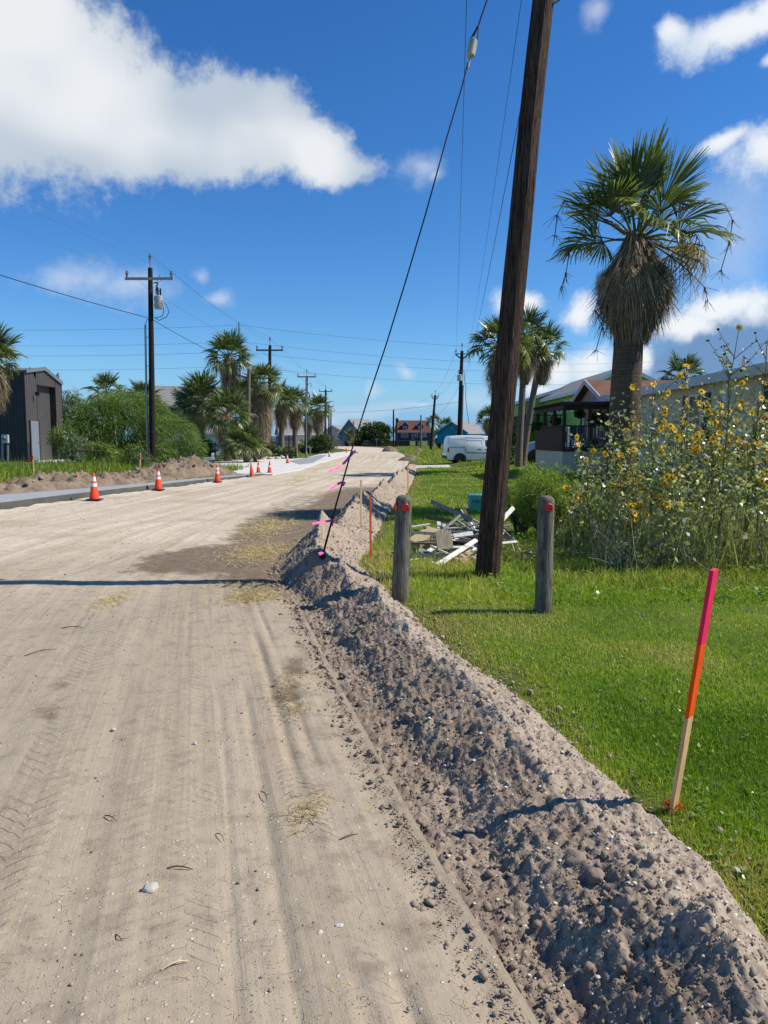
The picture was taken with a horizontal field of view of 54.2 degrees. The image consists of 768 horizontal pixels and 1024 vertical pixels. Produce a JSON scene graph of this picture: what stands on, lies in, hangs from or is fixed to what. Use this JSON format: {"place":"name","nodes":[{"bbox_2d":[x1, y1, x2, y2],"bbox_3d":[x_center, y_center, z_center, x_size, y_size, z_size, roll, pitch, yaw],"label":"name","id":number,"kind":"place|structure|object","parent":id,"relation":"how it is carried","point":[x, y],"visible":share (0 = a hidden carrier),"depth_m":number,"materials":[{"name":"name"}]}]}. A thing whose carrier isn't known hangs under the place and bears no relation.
{"place":"outdoors","nodes":[
{"label":"outdoors","id":0,"kind":"place"},
{"bbox_2d":[133,386,225,450],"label":"grey roof house","id":1,"kind":"structure","parent":0,"point":[167,394],"depth_m":93.53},
{"bbox_2d":[0,445,538,1023],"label":"road","id":2,"kind":"structure","parent":0,"point":[48,779],"depth_m":3.54,"materials":[{"name":"stone"}]},
{"bbox_2d":[85,473,102,500],"bbox_3d":[-8.095,-0.710,20.935,0.383,0.752,0.383,0,5,0],"label":"traffic cone","id":3,"kind":"object","parent":2,"relation":"on","point":[94,494],"visible":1,"depth_m":20.86,"materials":[{"name":"orange plastic"}]},
{"bbox_2d":[141,882,158,893],"bbox_3d":[-0.882,1.421,2.826,0.064,0.044,0.064,0,5,0],"label":"stone","id":4,"kind":"object","parent":2,"relation":"on","point":[151,887],"visible":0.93,"depth_m":2.81,"materials":[{"name":"stone"}]},
{"bbox_2d":[0,471,497,1023],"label":"loose straw","id":5,"kind":"object","parent":2,"relation":"on","point":[254,593],"visible":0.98,"depth_m":8.08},
{"bbox_2d":[1,511,502,1023],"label":"road pebbles","id":6,"kind":"object","parent":2,"relation":"on","point":[201,811],"visible":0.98,"depth_m":3.27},
{"bbox_2d":[211,451,350,474],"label":"driveway","id":7,"kind":"structure","parent":0,"point":[279,466],"depth_m":50.74,"materials":[{"name":"concrete"}]},
{"bbox_2d":[289,455,326,463],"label":"pavement","id":8,"kind":"structure","parent":0,"point":[312,459],"depth_m":60.50,"materials":[{"name":"grey concrete"}]},
{"bbox_2d":[0,441,767,941],"bbox_3d":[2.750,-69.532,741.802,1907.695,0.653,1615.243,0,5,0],"label":"ground","id":9,"kind":"structure","parent":0,"point":[512,675],"depth_m":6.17,"materials":[{"name":"plant"}]},
{"bbox_2d":[1,435,8,463],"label":"meter pedestal","id":10,"kind":"object","parent":9,"relation":"on","point":[4,438],"visible":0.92,"depth_m":36.31,"materials":[{"name":"metal"}]},
{"bbox_2d":[0,321,28,414],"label":"fan palm","id":11,"kind":"object","parent":9,"relation":"on","point":[7,353],"visible":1,"depth_m":42.56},
{"bbox_2d":[0,367,64,461],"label":"metal garage","id":12,"kind":"structure","parent":9,"relation":"on","point":[31,416],"depth_m":52.36,"materials":[{"name":"grey metal"}]},
{"bbox_2d":[31,421,39,460],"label":"entry door","id":13,"kind":"structure","parent":12,"relation":"in","point":[34,424],"depth_m":52.65,"materials":[{"name":"metal"}]},
{"bbox_2d":[37,386,51,459],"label":"rolling door","id":14,"kind":"structure","parent":12,"relation":"in","point":[43,400],"depth_m":54.94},
{"bbox_2d":[55,430,93,464],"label":"shrub","id":15,"kind":"object","parent":9,"relation":"on","point":[75,453],"visible":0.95,"depth_m":37.77,"materials":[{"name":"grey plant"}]},
{"bbox_2d":[62,389,91,428],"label":"feathery tree","id":16,"kind":"object","parent":9,"relation":"on","point":[69,401],"visible":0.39,"depth_m":64.63,"materials":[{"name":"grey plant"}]},
{"bbox_2d":[0,468,176,494],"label":"soil heap","id":17,"kind":"object","parent":9,"relation":"on","point":[55,480],"visible":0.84,"depth_m":23.73,"materials":[{"name":"soil"}]},
{"bbox_2d":[80,371,126,413],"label":"fan palm","id":18,"kind":"object","parent":9,"relation":"on","point":[103,381],"visible":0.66,"depth_m":58.88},
{"bbox_2d":[41,388,210,464],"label":"feathery bush","id":19,"kind":"object","parent":9,"relation":"on","point":[110,442],"visible":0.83,"depth_m":42.53,"materials":[{"name":"green plant"}]},
{"bbox_2d":[0,473,264,509],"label":"kerb","id":20,"kind":"structure","parent":9,"relation":"on","point":[12,501],"depth_m":22.05,"materials":[{"name":"grey concrete"}]},
{"bbox_2d":[129,449,153,466],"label":"shrub","id":21,"kind":"object","parent":9,"relation":"on","point":[144,460],"visible":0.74,"depth_m":37.77,"materials":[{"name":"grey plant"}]},
{"bbox_2d":[123,379,166,438],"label":"house","id":22,"kind":"structure","parent":9,"relation":"on","point":[139,385],"depth_m":59.88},
{"bbox_2d":[125,253,173,461],"bbox_3d":[-12.154,-7.618,39.365,2.504,11.648,0.520,0,5,0],"label":"utility pole","id":23,"kind":"object","parent":9,"relation":"on","point":[157,299],"visible":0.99,"depth_m":39.25,"materials":[{"name":"wood"}]},
{"bbox_2d":[133,454,236,479],"bbox_3d":[-8.755,-1.932,32.307,2.618,1.111,6.856,1,6,10],"label":"soil heap","id":24,"kind":"object","parent":9,"relation":"on","point":[184,468],"visible":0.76,"depth_m":31.50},
{"bbox_2d":[167,387,211,455],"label":"fan palm","id":25,"kind":"object","parent":9,"relation":"on","point":[174,410],"visible":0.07,"depth_m":68.71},
{"bbox_2d":[170,366,226,440],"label":"fan palm","id":26,"kind":"object","parent":9,"relation":"on","point":[199,385],"visible":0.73,"depth_m":65.42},
{"bbox_2d":[186,437,219,456],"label":"shrub","id":27,"kind":"object","parent":9,"relation":"on","point":[211,447],"visible":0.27,"depth_m":63.86,"materials":[{"name":"green plant"}]},
{"bbox_2d":[197,383,257,460],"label":"fan palm","id":28,"kind":"object","parent":9,"relation":"on","point":[228,398],"visible":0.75,"depth_m":57.94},
{"bbox_2d":[200,327,257,459],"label":"fan palm","id":29,"kind":"object","parent":9,"relation":"on","point":[229,371],"visible":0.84,"depth_m":62.52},
{"bbox_2d":[218,419,273,462],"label":"young fan palm","id":30,"kind":"object","parent":9,"relation":"on","point":[250,433],"visible":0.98,"depth_m":55.24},
{"bbox_2d":[245,369,250,458],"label":"utility pole","id":31,"kind":"object","parent":9,"relation":"on","point":[248,385],"visible":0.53,"depth_m":60.24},
{"bbox_2d":[236,434,271,461],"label":"young fan palm","id":32,"kind":"object","parent":9,"relation":"on","point":[255,459],"visible":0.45,"depth_m":56.51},
{"bbox_2d":[236,360,286,459],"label":"fan palm","id":33,"kind":"object","parent":9,"relation":"on","point":[262,396],"visible":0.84,"depth_m":62.77,"materials":[{"name":"plant"}]},
{"bbox_2d":[0,447,535,483],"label":"verge weeds","id":34,"kind":"object","parent":9,"relation":"on","point":[11,470],"visible":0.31,"depth_m":34.17,"materials":[{"name":"plant"}]},
{"bbox_2d":[256,337,282,456],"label":"utility pole","id":35,"kind":"object","parent":9,"relation":"on","point":[269,349],"visible":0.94,"depth_m":64.87,"materials":[{"name":"wood"}]},
{"bbox_2d":[271,436,292,451],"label":"slat fence","id":36,"kind":"object","parent":9,"relation":"on","point":[288,439],"visible":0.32,"depth_m":85.61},
{"bbox_2d":[271,379,300,454],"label":"fan palm","id":37,"kind":"object","parent":9,"relation":"on","point":[282,409],"visible":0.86,"depth_m":72.95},
{"bbox_2d":[282,383,310,456],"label":"fan palm","id":38,"kind":"object","parent":9,"relation":"on","point":[294,421],"visible":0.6,"depth_m":75.10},
{"bbox_2d":[274,424,321,445],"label":"house","id":39,"kind":"structure","parent":9,"relation":"on","point":[301,432],"depth_m":225.24,"materials":[{"name":"grey"}]},
{"bbox_2d":[300,407,314,447],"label":"fan palm","id":40,"kind":"object","parent":9,"relation":"on","point":[309,428],"visible":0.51,"depth_m":103.01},
{"bbox_2d":[302,391,333,452],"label":"fan palm","id":41,"kind":"object","parent":9,"relation":"on","point":[317,418],"visible":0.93,"depth_m":96.75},
{"bbox_2d":[307,433,337,453],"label":"shrub","id":42,"kind":"object","parent":9,"relation":"on","point":[320,443],"visible":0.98,"depth_m":91.03,"materials":[{"name":"green plant"}]},
{"bbox_2d":[337,419,378,445],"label":"gabled house","id":43,"kind":"structure","parent":9,"relation":"on","point":[348,425],"depth_m":214.75,"materials":[{"name":"grey"}]},
{"bbox_2d":[346,440,395,445],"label":"board fence","id":44,"kind":"object","parent":9,"relation":"on","point":[381,443],"visible":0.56,"depth_m":201.13,"materials":[{"name":"brown wood"}]},
{"bbox_2d":[359,421,395,444],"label":"broad tree","id":45,"kind":"object","parent":9,"relation":"on","point":[380,431],"visible":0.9,"depth_m":202.50,"materials":[{"name":"green plant"}]},
{"bbox_2d":[391,495,411,604],"bbox_3d":[0.178,0.478,7.767,0.219,1.310,0.188,0,5,0],"label":"timber post","id":46,"kind":"object","parent":9,"relation":"on","point":[401,549],"visible":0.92,"depth_m":7.70,"materials":[{"name":"wood"}]},
{"bbox_2d":[394,418,430,445],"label":"purple house","id":47,"kind":"structure","parent":9,"relation":"on","point":[408,431],"depth_m":213.87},
{"bbox_2d":[429,390,438,449],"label":"utility pole","id":48,"kind":"object","parent":9,"relation":"on","point":[432,424],"visible":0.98,"depth_m":117.03,"materials":[{"name":"wood"}]},
{"bbox_2d":[435,538,477,563],"bbox_3d":[1.023,0.558,10.426,0.065,0.266,1.136,4,7,34],"label":"board","id":49,"kind":"object","parent":9,"relation":"on","point":[463,548],"visible":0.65,"depth_m":10.45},
{"bbox_2d":[455,343,468,435],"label":"utility pole","id":50,"kind":"object","parent":9,"relation":"on","point":[460,404],"visible":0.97,"depth_m":72.10,"materials":[{"name":"wood"}]},
{"bbox_2d":[442,433,487,462],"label":"cargo van","id":51,"kind":"object","parent":9,"relation":"on","point":[468,447],"visible":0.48,"depth_m":51.88,"materials":[{"name":"white paint"}]},
{"bbox_2d":[454,549,476,562],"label":"beam","id":52,"kind":"structure","parent":9,"relation":"on","point":[467,552],"depth_m":10.57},
{"bbox_2d":[410,552,462,558],"bbox_3d":[0.722,0.616,10.443,0.755,0.095,0.046,1,6,8],"label":"board","id":53,"kind":"object","parent":52,"relation":"on","point":[425,555],"visible":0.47,"depth_m":10.44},
{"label":"board","id":54,"kind":"object","parent":53,"relation":"on","visible":0},
{"bbox_2d":[435,530,452,549],"bbox_3d":[0.846,0.395,10.576,0.260,0.276,0.080,-1,6,-15],"label":"plywood","id":55,"kind":"object","parent":54,"relation":"on","point":[443,539],"visible":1,"depth_m":10.56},
{"bbox_2d":[467,494,481,510],"bbox_3d":[2.397,-0.222,18.049,0.726,0.393,0.592,0,5,0],"label":"utility box","id":56,"kind":"object","parent":9,"relation":"on","point":[474,501],"visible":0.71,"depth_m":17.77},
{"bbox_2d":[475,404,490,435],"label":"fan palm","id":57,"kind":"object","parent":9,"relation":"on","point":[483,413],"visible":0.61,"depth_m":128.61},
{"bbox_2d":[464,314,536,400],"bbox_3d":[5.516,-5.720,35.725,3.578,7.676,3.364,0,5,0],"label":"fan palm","id":58,"kind":"object","parent":9,"relation":"on","point":[490,331],"visible":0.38,"depth_m":35.24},
{"bbox_2d":[510,419,523,459],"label":"shrub","id":59,"kind":"object","parent":9,"relation":"on","point":[514,438],"visible":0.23,"depth_m":45.72,"materials":[{"name":"green plant"}]},
{"bbox_2d":[475,0,559,580],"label":"utility pole","id":60,"kind":"object","parent":9,"relation":"on","point":[495,486],"visible":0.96,"depth_m":8.67,"materials":[{"name":"wood"}]},
{"bbox_2d":[319,0,487,558],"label":"guy wire","id":61,"kind":"object","parent":60,"relation":"attached to","point":[471,48],"visible":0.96,"depth_m":8.77,"materials":[{"name":"metal"}]},
{"bbox_2d":[273,464,767,1023],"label":"soil berm","id":62,"kind":"structure","parent":9,"relation":"on","point":[561,950],"depth_m":3.23,"materials":[{"name":"soil"}]},
{"bbox_2d":[220,479,767,1023],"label":"soil clods","id":63,"kind":"object","parent":62,"relation":"on","point":[622,969],"visible":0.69,"depth_m":3.15,"materials":[{"name":"soil"}]},
{"bbox_2d":[299,541,752,1023],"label":"shell bits","id":64,"kind":"object","parent":62,"relation":"on","point":[581,970],"visible":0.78,"depth_m":2.94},
{"bbox_2d":[563,849,587,866],"bbox_3d":[0.742,1.346,2.906,0.098,0.067,0.109,0,5,0],"label":"soil clod","id":65,"kind":"object","parent":62,"relation":"on","point":[573,857],"visible":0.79,"depth_m":2.88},
{"bbox_2d":[586,866,604,884],"bbox_3d":[0.788,1.361,2.792,0.071,0.069,0.088,0,5,0],"label":"soil clod","id":66,"kind":"object","parent":62,"relation":"on","point":[595,874],"visible":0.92,"depth_m":2.77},
{"bbox_2d":[505,467,540,532],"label":"wispy bush","id":67,"kind":"object","parent":9,"relation":"on","point":[514,517],"visible":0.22,"depth_m":13.35,"materials":[{"name":"green plant"}]},
{"bbox_2d":[515,304,556,466],"bbox_3d":[7.087,-6.270,37.426,3.225,8.174,2.977,0,5,0],"label":"fan palm","id":68,"kind":"object","parent":9,"relation":"on","point":[526,374],"visible":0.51,"depth_m":37.28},
{"bbox_2d":[508,458,579,533],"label":"wispy bush","id":69,"kind":"object","parent":9,"relation":"on","point":[530,511],"visible":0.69,"depth_m":12.50,"materials":[{"name":"green plant"}]},
{"bbox_2d":[534,495,554,613],"bbox_3d":[1.553,0.509,7.266,0.175,1.340,0.176,0,5,0],"label":"timber post","id":70,"kind":"object","parent":9,"relation":"on","point":[544,557],"visible":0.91,"depth_m":7.20,"materials":[{"name":"wood"}]},
{"bbox_2d":[513,427,577,462],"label":"passenger van","id":71,"kind":"object","parent":9,"relation":"on","point":[531,456],"visible":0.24,"depth_m":42.50,"materials":[{"name":"silver metal"}]},
{"bbox_2d":[523,318,570,465],"bbox_3d":[8.151,-6.136,38.578,2.721,7.706,3.062,3,6,27],"label":"fan palm","id":72,"kind":"object","parent":9,"relation":"on","point":[544,365],"visible":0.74,"depth_m":38.30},
{"bbox_2d":[352,527,767,612],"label":"tall grass","id":73,"kind":"structure","parent":9,"relation":"on","point":[748,574],"depth_m":8.87,"materials":[{"name":"plant"}]},
{"bbox_2d":[533,401,609,473],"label":"porch deck","id":74,"kind":"structure","parent":9,"relation":"on","point":[550,443],"depth_m":29.96,"materials":[{"name":"beige paint"}]},
{"bbox_2d":[586,409,606,427],"bbox_3d":[8.583,-3.754,30.113,0.958,0.813,0.895,0,5,0],"label":"hanging basket","id":75,"kind":"object","parent":74,"relation":"hanging from","point":[595,415],"visible":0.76,"depth_m":29.95,"materials":[{"name":"green plant"}]},
{"bbox_2d":[561,480,590,544],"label":"wild sunflower","id":76,"kind":"object","parent":9,"relation":"on","point":[571,502],"visible":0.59,"depth_m":11.42,"materials":[{"name":"green plant"}]},
{"bbox_2d":[566,429,617,554],"bbox_3d":[2.904,-0.248,10.653,0.743,1.855,0.704,0,5,0],"label":"wild sunflower","id":77,"kind":"object","parent":9,"relation":"on","point":[580,496],"visible":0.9,"depth_m":10.62,"materials":[{"name":"green plant"}]},
{"bbox_2d":[425,583,767,902],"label":"lawn weeds","id":78,"kind":"object","parent":9,"relation":"on","point":[742,875],"visible":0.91,"depth_m":3.62,"materials":[{"name":"green plant"}]},
{"bbox_2d":[558,499,652,548],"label":"wispy bush","id":79,"kind":"object","parent":9,"relation":"on","point":[600,516],"visible":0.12,"depth_m":11.27,"materials":[{"name":"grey plant"}]},
{"bbox_2d":[470,532,767,600],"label":"creeper leaves","id":80,"kind":"object","parent":9,"relation":"on","point":[506,580],"visible":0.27,"depth_m":9.22,"materials":[{"name":"green plant"}]},
{"bbox_2d":[601,423,641,557],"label":"wild sunflower","id":81,"kind":"object","parent":9,"relation":"on","point":[605,453],"visible":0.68,"depth_m":10.37,"materials":[{"name":"green plant"}]},
{"bbox_2d":[603,500,664,571],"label":"wild sunflower","id":82,"kind":"object","parent":9,"relation":"on","point":[634,518],"visible":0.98,"depth_m":9.34,"materials":[{"name":"green plant"}]},
{"bbox_2d":[558,477,722,571],"bbox_3d":[3.212,0.217,9.468,2.042,1.253,1.499,0,5,0],"label":"dead shrub","id":83,"kind":"object","parent":9,"relation":"on","point":[615,540],"visible":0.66,"depth_m":9.39,"materials":[{"name":"plant"}]},
{"bbox_2d":[543,119,744,505],"bbox_3d":[5.574,-4.232,16.904,4.156,8.399,4.037,0,5,0],"label":"fan palm","id":84,"kind":"object","parent":9,"relation":"on","point":[635,295],"visible":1,"depth_m":16.40,"materials":[{"name":"green plant"}]},
{"bbox_2d":[626,372,683,548],"bbox_3d":[3.655,-0.579,10.223,0.710,2.575,0.678,0,5,0],"label":"wild sunflower","id":85,"kind":"object","parent":9,"relation":"on","point":[632,387],"visible":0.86,"depth_m":10.14,"materials":[{"name":"green plant"}]},
{"bbox_2d":[554,352,767,574],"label":"thicket weeds","id":86,"kind":"object","parent":9,"relation":"on","point":[733,549],"visible":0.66,"depth_m":9.92,"materials":[{"name":"green plant"}]},
{"bbox_2d":[642,472,689,574],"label":"wild sunflower","id":87,"kind":"object","parent":9,"relation":"on","point":[666,484],"visible":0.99,"depth_m":9.29,"materials":[{"name":"green plant"}]},
{"bbox_2d":[571,356,767,497],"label":"mobile home","id":88,"kind":"object","parent":9,"relation":"on","point":[593,390],"visible":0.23,"depth_m":22.14,"materials":[{"name":"beige plastic"}]},
{"bbox_2d":[687,394,702,440],"bbox_3d":[9.100,-2.759,21.937,0.070,1.350,0.950,0,5,0],"label":"window","id":89,"kind":"structure","parent":88,"relation":"in","point":[696,412],"depth_m":21.93,"materials":[{"name":"grey glass"}]},
{"bbox_2d":[651,417,700,569],"bbox_3d":[3.669,-0.167,9.360,0.657,2.015,0.637,5,7,40],"label":"wild sunflower","id":90,"kind":"object","parent":9,"relation":"on","point":[679,439],"visible":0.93,"depth_m":9.38,"materials":[{"name":"green plant"}]},
{"bbox_2d":[652,358,703,553],"bbox_3d":[3.931,-0.669,10.046,0.680,2.789,0.782,0,5,0],"label":"wild sunflower","id":91,"kind":"object","parent":9,"relation":"on","point":[682,418],"visible":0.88,"depth_m":9.98,"materials":[{"name":"green plant"}]},
{"bbox_2d":[655,350,707,379],"bbox_3d":[15.706,-5.449,39.642,2.870,6.378,2.861,0,5,0],"label":"fan palm","id":92,"kind":"object","parent":9,"relation":"on","point":[692,363],"visible":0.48,"depth_m":39.21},
{"bbox_2d":[661,431,703,545],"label":"wild sunflower","id":93,"kind":"object","parent":9,"relation":"on","point":[695,451],"visible":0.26,"depth_m":10.64,"materials":[{"name":"green plant"}]},
{"bbox_2d":[660,388,725,544],"bbox_3d":[4.204,-0.483,10.396,0.733,2.448,0.770,0,5,0],"label":"wild sunflower","id":94,"kind":"object","parent":9,"relation":"on","point":[696,445],"visible":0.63,"depth_m":10.35,"materials":[{"name":"green plant"}]},
{"bbox_2d":[668,568,718,814],"bbox_3d":[1.368,0.831,3.332,0.061,1.185,0.166,-5,8,-43],"label":"survey stake","id":95,"kind":"object","parent":9,"relation":"on","point":[695,677],"visible":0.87,"depth_m":3.31,"materials":[{"name":"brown wood"}]},
{"bbox_2d":[686,403,729,542],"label":"wild sunflower","id":96,"kind":"object","parent":9,"relation":"on","point":[717,446],"visible":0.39,"depth_m":11.12,"materials":[{"name":"green plant"}]},
{"bbox_2d":[693,400,741,535],"bbox_3d":[4.737,-0.470,10.805,0.674,2.273,0.689,-4,7,-35],"label":"wild sunflower","id":97,"kind":"object","parent":9,"relation":"on","point":[713,439],"visible":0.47,"depth_m":10.74,"materials":[{"name":"green plant"}]},
{"bbox_2d":[701,409,757,548],"bbox_3d":[4.825,-0.380,10.581,0.771,2.187,0.644,-1,6,-15],"label":"wild sunflower","id":98,"kind":"object","parent":9,"relation":"on","point":[717,432],"visible":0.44,"depth_m":10.54,"materials":[{"name":"green plant"}]},
{"bbox_2d":[692,325,767,563],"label":"wild sunflower","id":99,"kind":"object","parent":9,"relation":"on","point":[726,360],"visible":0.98,"depth_m":9.51,"materials":[{"name":"green plant"}]},
{"bbox_2d":[717,426,751,538],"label":"wild sunflower","id":100,"kind":"object","parent":9,"relation":"on","point":[738,437],"visible":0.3,"depth_m":11.55,"materials":[{"name":"green plant"}]},
{"bbox_2d":[730,376,767,563],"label":"wild sunflower","id":101,"kind":"object","parent":9,"relation":"on","point":[760,429],"visible":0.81,"depth_m":9.69,"materials":[{"name":"green plant"}]},
{"bbox_2d":[735,436,767,563],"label":"wild sunflower","id":102,"kind":"object","parent":9,"relation":"on","point":[743,457],"visible":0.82,"depth_m":9.68,"materials":[{"name":"green plant"}]},
{"bbox_2d":[738,332,767,558],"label":"wild sunflower","id":103,"kind":"object","parent":9,"relation":"on","point":[752,413],"visible":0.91,"depth_m":9.72,"materials":[{"name":"green plant"}]},
{"bbox_2d":[0,0,767,440],"label":"sky","id":104,"kind":"structure","parent":0,"point":[280,158],"materials":[{"name":"blue"}]},
{"bbox_2d":[434,421,485,447],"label":"turquoise house","id":105,"kind":"structure","parent":0,"point":[448,429],"depth_m":141.28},
{"bbox_2d":[514,370,655,443],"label":"lime green house","id":106,"kind":"structure","parent":0,"point":[567,392],"depth_m":72.64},
{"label":"board","id":107,"kind":"object","parent":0,"visible":0},
{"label":"board","id":108,"kind":"object","parent":107,"relation":"on","visible":0},
{"bbox_2d":[465,520,478,535],"bbox_3d":[1.377,0.242,11.488,0.109,0.202,0.515,-1,6,-14],"label":"board","id":109,"kind":"object","parent":108,"relation":"on","point":[472,529],"visible":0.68,"depth_m":11.44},
{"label":"board","id":110,"kind":"object","parent":109,"relation":"on","visible":0},
{"bbox_2d":[430,500,473,521],"bbox_3d":[1.067,-0.023,11.899,0.855,0.309,0.050,5,8,43],"label":"board","id":111,"kind":"object","parent":110,"relation":"on","point":[450,510],"visible":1,"depth_m":11.88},
{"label":"board","id":112,"kind":"object","parent":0,"visible":0},
{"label":"board","id":113,"kind":"object","parent":112,"relation":"on","visible":0},
{"bbox_2d":[410,526,438,547],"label":"beam","id":114,"kind":"structure","parent":113,"relation":"on","point":[417,537],"depth_m":11.14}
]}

